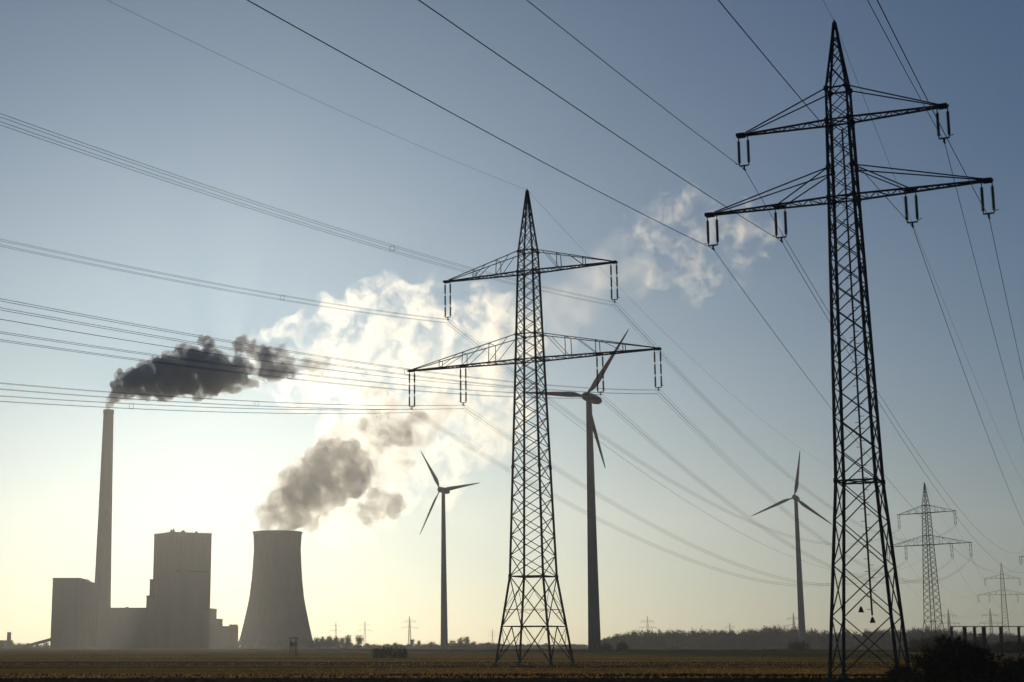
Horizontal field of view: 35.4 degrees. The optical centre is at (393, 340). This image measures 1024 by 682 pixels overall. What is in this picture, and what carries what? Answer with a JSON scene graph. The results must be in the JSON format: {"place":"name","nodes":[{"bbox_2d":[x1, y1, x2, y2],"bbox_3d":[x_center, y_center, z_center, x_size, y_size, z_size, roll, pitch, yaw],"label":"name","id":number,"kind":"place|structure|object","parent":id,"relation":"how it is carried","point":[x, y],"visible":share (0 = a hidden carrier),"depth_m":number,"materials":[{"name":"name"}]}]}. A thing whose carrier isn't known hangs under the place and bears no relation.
{"place":"outdoors","nodes":[
{"label":"outdoors","id":0,"kind":"place"},
{"bbox_2d":[50,578,89,647],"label":"bunker tower","id":1,"kind":"structure","parent":0,"point":[66,613],"depth_m":1601.88,"materials":[{"name":"concrete"}]},
{"bbox_2d":[0,646,860,650],"bbox_3d":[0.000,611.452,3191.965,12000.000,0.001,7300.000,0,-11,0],"label":"ground","id":2,"kind":"structure","parent":0,"point":[118,649],"depth_m":926.28,"materials":[{"name":"brown soil"}]},
{"bbox_2d":[0,640,12,647],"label":"coal shed","id":3,"kind":"structure","parent":2,"relation":"on","point":[6,643],"depth_m":1595.81,"materials":[{"name":"metal"}]},
{"bbox_2d":[7,632,11,639],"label":"stack","id":4,"kind":"object","parent":2,"relation":"on","point":[8,635],"visible":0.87,"depth_m":1620.97,"materials":[{"name":"grey concrete"}]},
{"bbox_2d":[25,638,49,647],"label":"coal conveyor","id":5,"kind":"object","parent":2,"relation":"on","point":[37,643],"visible":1,"depth_m":1600.01,"materials":[{"name":"grey metal"}]},
{"bbox_2d":[80,580,97,647],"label":"bunker annex","id":6,"kind":"object","parent":2,"relation":"on","point":[89,614],"visible":1,"depth_m":1621.22,"materials":[{"name":"concrete"}]},
{"bbox_2d":[95,409,113,647],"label":"chimney","id":7,"kind":"object","parent":2,"relation":"on","point":[103,559],"visible":0.9,"depth_m":1678.38,"materials":[{"name":"concrete"}]},
{"bbox_2d":[99,607,147,647],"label":"turbine hall","id":8,"kind":"structure","parent":2,"relation":"on","point":[126,627],"depth_m":1609.57,"materials":[{"name":"concrete"}]},
{"bbox_2d":[146,595,153,647],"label":"stair tower","id":9,"kind":"structure","parent":2,"relation":"on","point":[150,602],"depth_m":1637.81,"materials":[{"name":"concrete"}]},
{"bbox_2d":[149,579,159,647],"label":"stair tower","id":10,"kind":"structure","parent":2,"relation":"on","point":[154,588],"depth_m":1647.23,"materials":[{"name":"concrete"}]},
{"bbox_2d":[153,528,211,647],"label":"boiler house","id":11,"kind":"structure","parent":2,"relation":"on","point":[182,566],"depth_m":1642.19,"materials":[{"name":"concrete"}]},
{"bbox_2d":[199,608,216,647],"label":"plant annex","id":12,"kind":"object","parent":2,"relation":"on","point":[207,613],"visible":0.73,"depth_m":1618.56,"materials":[{"name":"concrete"}]},
{"bbox_2d":[207,619,222,647],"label":"plant annex","id":13,"kind":"object","parent":2,"relation":"on","point":[211,623],"visible":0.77,"depth_m":1605.44,"materials":[{"name":"concrete"}]},
{"bbox_2d":[213,626,238,647],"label":"plant annex","id":14,"kind":"object","parent":2,"relation":"on","point":[220,636],"visible":0.77,"depth_m":1590.01,"materials":[{"name":"concrete"}]},
{"bbox_2d":[229,624,237,647],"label":"machine shed","id":15,"kind":"structure","parent":2,"relation":"on","point":[232,635],"depth_m":1577.59,"materials":[{"name":"concrete"}]},
{"bbox_2d":[238,530,315,647],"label":"cooling tower","id":16,"kind":"structure","parent":2,"relation":"on","point":[276,616],"depth_m":1647.86,"materials":[{"name":"concrete"}]},
{"bbox_2d":[12,640,587,648],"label":"hedgerow","id":17,"kind":"object","parent":2,"relation":"on","point":[493,645],"visible":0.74,"depth_m":1384.53,"materials":[{"name":"plant"}]},
{"bbox_2d":[313,637,319,647],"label":"bare tree","id":18,"kind":"object","parent":2,"relation":"on","point":[316,644],"visible":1,"depth_m":1325.83,"materials":[{"name":"grey plant"}]},
{"bbox_2d":[319,636,325,647],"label":"bare tree","id":19,"kind":"object","parent":2,"relation":"on","point":[321,639],"visible":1,"depth_m":1325.88,"materials":[{"name":"grey plant"}]},
{"bbox_2d":[325,635,332,647],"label":"bare tree","id":20,"kind":"object","parent":2,"relation":"on","point":[329,639],"visible":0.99,"depth_m":1326.33,"materials":[{"name":"grey plant"}]},
{"bbox_2d":[333,636,339,646],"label":"bare tree","id":21,"kind":"object","parent":2,"relation":"on","point":[336,639],"visible":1,"depth_m":1325.88,"materials":[{"name":"grey plant"}]},
{"bbox_2d":[339,637,344,646],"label":"bare tree","id":22,"kind":"object","parent":2,"relation":"on","point":[341,641],"visible":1,"depth_m":1326.08,"materials":[{"name":"grey plant"}]},
{"bbox_2d":[345,635,351,645],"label":"bare tree","id":23,"kind":"object","parent":2,"relation":"on","point":[348,639],"visible":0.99,"depth_m":1277.37,"materials":[{"name":"grey plant"}]},
{"bbox_2d":[401,616,417,643],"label":"lattice pylon","id":24,"kind":"object","parent":2,"relation":"on","point":[409,621],"visible":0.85,"depth_m":2411.33,"materials":[{"name":"grey metal"}]},
{"bbox_2d":[639,616,656,629],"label":"lattice pylon","id":25,"kind":"object","parent":2,"relation":"on","point":[647,621],"visible":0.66,"depth_m":2461.29,"materials":[{"name":"grey metal"}]},
{"bbox_2d":[601,624,1023,648],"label":"woodland","id":26,"kind":"object","parent":2,"relation":"on","point":[776,637],"visible":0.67,"depth_m":1196.86,"materials":[{"name":"green plant"}]},
{"bbox_2d":[938,610,959,631],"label":"lattice pylon","id":27,"kind":"object","parent":2,"relation":"on","point":[949,623],"visible":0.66,"depth_m":2067.75,"materials":[{"name":"grey metal"}]},
{"bbox_2d":[979,610,1000,633],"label":"lattice pylon","id":28,"kind":"object","parent":2,"relation":"on","point":[991,621],"visible":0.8,"depth_m":1969.61,"materials":[{"name":"grey metal"}]},
{"bbox_2d":[0,673,999,681],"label":"ploughed field","id":29,"kind":"structure","parent":0,"point":[743,678],"depth_m":108.20,"materials":[{"name":"soil"}]},
{"bbox_2d":[704,19,998,679],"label":"lattice pylon","id":30,"kind":"object","parent":29,"relation":"on","point":[856,200],"visible":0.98,"depth_m":109.16,"materials":[{"name":"grey metal"}]},
{"bbox_2d":[247,0,712,248],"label":"power line","id":31,"kind":"object","parent":30,"relation":"attached to","point":[445,109],"visible":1,"depth_m":67.35,"materials":[{"name":"metal"}]},
{"bbox_2d":[418,0,780,240],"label":"power line","id":32,"kind":"object","parent":30,"relation":"attached to","point":[577,108],"visible":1,"depth_m":68.34,"materials":[{"name":"metal"}]},
{"bbox_2d":[527,0,743,168],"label":"power line","id":33,"kind":"object","parent":30,"relation":"attached to","point":[625,78],"visible":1,"depth_m":86.10,"materials":[{"name":"metal"}]},
{"bbox_2d":[718,0,909,222],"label":"power line","id":34,"kind":"object","parent":30,"relation":"attached to","point":[804,102],"visible":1,"depth_m":69.19,"materials":[{"name":"metal"}]},
{"bbox_2d":[714,250,1007,572],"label":"power line","id":35,"kind":"object","parent":30,"relation":"attached to","point":[814,386],"visible":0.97,"depth_m":146.01,"materials":[{"name":"metal"}]},
{"bbox_2d":[745,171,1019,552],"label":"power line","id":36,"kind":"object","parent":30,"relation":"attached to","point":[851,349],"visible":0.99,"depth_m":155.09,"materials":[{"name":"metal"}]},
{"bbox_2d":[783,244,1017,572],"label":"power line","id":37,"kind":"object","parent":30,"relation":"attached to","point":[871,390],"visible":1,"depth_m":150.59,"materials":[{"name":"metal"}]},
{"bbox_2d":[867,0,943,140],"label":"power line","id":38,"kind":"object","parent":30,"relation":"attached to","point":[902,65],"visible":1,"depth_m":86.39,"materials":[{"name":"metal"}]},
{"bbox_2d":[839,34,1022,482],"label":"power line","id":39,"kind":"object","parent":30,"relation":"attached to","point":[911,220],"visible":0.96,"depth_m":155.74,"materials":[{"name":"metal"}]},
{"bbox_2d":[877,0,988,216],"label":"power line","id":40,"kind":"object","parent":30,"relation":"attached to","point":[924,93],"visible":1,"depth_m":67.72,"materials":[{"name":"metal"}]},
{"bbox_2d":[913,228,1023,523],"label":"power line","id":41,"kind":"object","parent":30,"relation":"attached to","point":[960,361],"visible":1,"depth_m":139.44,"materials":[{"name":"metal"}]},
{"bbox_2d":[945,145,1023,440],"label":"power line","id":42,"kind":"object","parent":30,"relation":"attached to","point":[980,281],"visible":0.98,"depth_m":135.97,"materials":[{"name":"metal"}]},
{"bbox_2d":[989,219,1023,377],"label":"power line","id":43,"kind":"object","parent":30,"relation":"attached to","point":[1005,294],"visible":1,"depth_m":122.23,"materials":[{"name":"metal"}]},
{"bbox_2d":[884,664,921,681],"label":"bush","id":44,"kind":"object","parent":29,"relation":"on","point":[897,674],"visible":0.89,"depth_m":93.74,"materials":[{"name":"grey plant"}]},
{"bbox_2d":[905,633,1003,681],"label":"bush","id":45,"kind":"object","parent":29,"relation":"on","point":[962,663],"visible":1,"depth_m":81.76,"materials":[{"name":"green plant"}]},
{"bbox_2d":[994,656,1023,681],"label":"bush","id":46,"kind":"object","parent":29,"relation":"on","point":[1012,671],"visible":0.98,"depth_m":97.45,"materials":[{"name":"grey plant"}]},
{"bbox_2d":[0,651,1023,677],"bbox_3d":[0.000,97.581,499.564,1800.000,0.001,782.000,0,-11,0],"label":"field","id":47,"kind":"structure","parent":0,"point":[260,656],"depth_m":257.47,"materials":[{"name":"green plant"}]},
{"bbox_2d":[288,637,298,654],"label":"hunting blind","id":48,"kind":"object","parent":47,"relation":"on","point":[291,643],"visible":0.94,"depth_m":366.78,"materials":[{"name":"wood"}]},
{"bbox_2d":[371,647,379,657],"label":"bush","id":49,"kind":"object","parent":47,"relation":"on","point":[375,651],"visible":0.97,"depth_m":289.19,"materials":[{"name":"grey plant"}]},
{"bbox_2d":[377,645,387,657],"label":"bush","id":50,"kind":"object","parent":47,"relation":"on","point":[382,652],"visible":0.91,"depth_m":288.23,"materials":[{"name":"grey plant"}]},
{"bbox_2d":[386,646,393,657],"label":"bush","id":51,"kind":"object","parent":47,"relation":"on","point":[389,651],"visible":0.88,"depth_m":292.18,"materials":[{"name":"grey plant"}]},
{"bbox_2d":[391,645,401,657],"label":"bush","id":52,"kind":"object","parent":47,"relation":"on","point":[395,654],"visible":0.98,"depth_m":290.66,"materials":[{"name":"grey plant"}]},
{"bbox_2d":[397,646,407,657],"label":"bush","id":53,"kind":"object","parent":47,"relation":"on","point":[402,654],"visible":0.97,"depth_m":289.95,"materials":[{"name":"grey plant"}]},
{"bbox_2d":[0,666,911,667],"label":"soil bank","id":54,"kind":"structure","parent":47,"relation":"on","point":[464,666],"depth_m":164.81,"materials":[{"name":"brown soil"}]},
{"bbox_2d":[407,189,663,665],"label":"lattice pylon","id":55,"kind":"object","parent":47,"relation":"on","point":[523,362],"visible":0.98,"depth_m":181.28,"materials":[{"name":"grey metal"}]},
{"bbox_2d":[0,395,410,413],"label":"power line","id":56,"kind":"object","parent":55,"relation":"attached to","point":[186,406],"visible":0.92,"depth_m":140.46,"materials":[{"name":"metal"}]},
{"bbox_2d":[0,239,447,322],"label":"power line","id":57,"kind":"object","parent":55,"relation":"attached to","point":[205,282],"visible":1,"depth_m":135.31,"materials":[{"name":"metal"}]},
{"bbox_2d":[0,383,462,409],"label":"power line","id":58,"kind":"object","parent":55,"relation":"attached to","point":[223,399],"visible":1,"depth_m":132.88,"materials":[{"name":"metal"}]},
{"bbox_2d":[0,319,524,388],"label":"power line","id":59,"kind":"object","parent":55,"relation":"attached to","point":[232,356],"visible":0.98,"depth_m":116.50,"materials":[{"name":"metal"}]},
{"bbox_2d":[0,331,601,397],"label":"power line","id":60,"kind":"object","parent":55,"relation":"attached to","point":[259,369],"visible":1,"depth_m":103.15,"materials":[{"name":"metal"}]},
{"bbox_2d":[0,113,616,305],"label":"power line","id":61,"kind":"object","parent":55,"relation":"attached to","point":[262,206],"visible":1,"depth_m":100.32,"materials":[{"name":"metal"}]},
{"bbox_2d":[112,2,526,189],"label":"power line","id":62,"kind":"object","parent":55,"relation":"attached to","point":[295,90],"visible":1,"depth_m":130.48,"materials":[{"name":"metal"}]},
{"bbox_2d":[0,298,660,393],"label":"power line","id":63,"kind":"object","parent":55,"relation":"attached to","point":[286,350],"visible":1,"depth_m":91.59,"materials":[{"name":"metal"}]},
{"bbox_2d":[532,390,914,573],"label":"power line","id":64,"kind":"object","parent":55,"relation":"attached to","point":[679,496],"visible":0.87,"depth_m":239.80,"materials":[{"name":"metal"}]},
{"bbox_2d":[530,193,919,487],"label":"power line","id":65,"kind":"object","parent":55,"relation":"attached to","point":[690,357],"visible":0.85,"depth_m":254.78,"materials":[{"name":"metal"}]},
{"bbox_2d":[902,635,955,652],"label":"bush","id":66,"kind":"object","parent":47,"relation":"on","point":[915,647],"visible":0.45,"depth_m":509.46,"materials":[{"name":"grey plant"}]},
{"bbox_2d":[961,638,994,652],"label":"bush","id":67,"kind":"object","parent":47,"relation":"on","point":[981,644],"visible":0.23,"depth_m":460.55,"materials":[{"name":"grey plant"}]},
{"bbox_2d":[950,626,1023,656],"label":"busbar gantry","id":68,"kind":"object","parent":47,"relation":"on","point":[983,634],"visible":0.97,"depth_m":324.33,"materials":[{"name":"grey metal"}]},
{"bbox_2d":[989,639,1023,652],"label":"bush","id":69,"kind":"object","parent":47,"relation":"on","point":[1013,646],"visible":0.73,"depth_m":469.88,"materials":[{"name":"grey plant"}]},
{"bbox_2d":[0,0,1023,645],"label":"sky","id":70,"kind":"structure","parent":0,"point":[361,490],"materials":[{"name":"blue"}]},
{"bbox_2d":[242,648,1005,651],"bbox_3d":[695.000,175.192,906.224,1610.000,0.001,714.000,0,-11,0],"label":"dark field","id":71,"kind":"structure","parent":0,"point":[576,650],"depth_m":732.99,"materials":[{"name":"black soil"}]},
{"bbox_2d":[355,634,364,648],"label":"bare tree","id":72,"kind":"object","parent":71,"relation":"on","point":[359,640],"visible":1,"depth_m":1031.30,"materials":[{"name":"grey plant"}]},
{"bbox_2d":[427,641,435,647],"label":"bare tree","id":73,"kind":"object","parent":71,"relation":"on","point":[431,643],"visible":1,"depth_m":981.84,"materials":[{"name":"grey plant"}]},
{"bbox_2d":[420,450,477,648],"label":"wind turbine","id":74,"kind":"object","parent":71,"relation":"on","point":[444,625],"visible":1,"depth_m":1099.31,"materials":[{"name":"paint"}]},
{"bbox_2d":[448,640,455,648],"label":"bare tree","id":75,"kind":"object","parent":71,"relation":"on","point":[451,642],"visible":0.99,"depth_m":1178.77,"materials":[{"name":"grey plant"}]},
{"bbox_2d":[457,635,464,646],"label":"bare tree","id":76,"kind":"object","parent":71,"relation":"on","point":[460,641],"visible":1,"depth_m":1179.00,"materials":[{"name":"grey plant"}]},
{"bbox_2d":[463,636,470,647],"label":"bare tree","id":77,"kind":"object","parent":71,"relation":"on","point":[467,641],"visible":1,"depth_m":1178.81,"materials":[{"name":"grey plant"}]},
{"bbox_2d":[525,329,628,650],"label":"wind turbine","id":78,"kind":"object","parent":71,"relation":"on","point":[594,638],"visible":0.88,"depth_m":678.04,"materials":[{"name":"paint"}]},
{"bbox_2d":[599,642,611,650],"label":"bush","id":79,"kind":"object","parent":71,"relation":"on","point":[606,647],"visible":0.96,"depth_m":628.22,"materials":[{"name":"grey plant"}]},
{"bbox_2d":[615,641,629,651],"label":"bush","id":80,"kind":"object","parent":71,"relation":"on","point":[621,647],"visible":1,"depth_m":598.61,"materials":[{"name":"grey plant"}]},
{"bbox_2d":[752,452,832,644],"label":"wind turbine","id":81,"kind":"object","parent":71,"relation":"on","point":[801,614],"visible":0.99,"depth_m":1168.76,"materials":[{"name":"paint"}]},
{"bbox_2d":[784,640,811,650],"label":"bush","id":82,"kind":"object","parent":71,"relation":"on","point":[799,646],"visible":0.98,"depth_m":686.50,"materials":[{"name":"grey plant"}]},
{"bbox_2d":[887,482,972,641],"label":"lattice pylon","id":83,"kind":"object","parent":71,"relation":"on","point":[926,535],"visible":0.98,"depth_m":555.11,"materials":[{"name":"grey metal"}]},
{"bbox_2d":[412,409,887,585],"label":"power line","id":84,"kind":"object","parent":83,"relation":"attached to","point":[600,519],"visible":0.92,"depth_m":252.54,"materials":[{"name":"metal"}]},
{"bbox_2d":[447,319,896,544],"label":"power line","id":85,"kind":"object","parent":83,"relation":"attached to","point":[627,451],"visible":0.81,"depth_m":253.71,"materials":[{"name":"metal"}]},
{"bbox_2d":[464,407,906,585],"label":"power line","id":86,"kind":"object","parent":83,"relation":"attached to","point":[641,517],"visible":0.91,"depth_m":248.25,"materials":[{"name":"metal"}]},
{"bbox_2d":[599,394,950,583],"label":"power line","id":87,"kind":"object","parent":83,"relation":"attached to","point":[733,504],"visible":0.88,"depth_m":227.98,"materials":[{"name":"metal"}]},
{"bbox_2d":[615,306,953,541],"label":"power line","id":88,"kind":"object","parent":83,"relation":"attached to","point":[742,432],"visible":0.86,"depth_m":237.85,"materials":[{"name":"metal"}]},
{"bbox_2d":[657,394,971,582],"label":"power line","id":89,"kind":"object","parent":83,"relation":"attached to","point":[765,491],"visible":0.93,"depth_m":218.38,"materials":[{"name":"metal"}]},
{"bbox_2d":[979,564,1023,641],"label":"lattice pylon","id":90,"kind":"object","parent":71,"relation":"on","point":[1002,578],"visible":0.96,"depth_m":1055.99,"materials":[{"name":"grey metal"}]}
]}

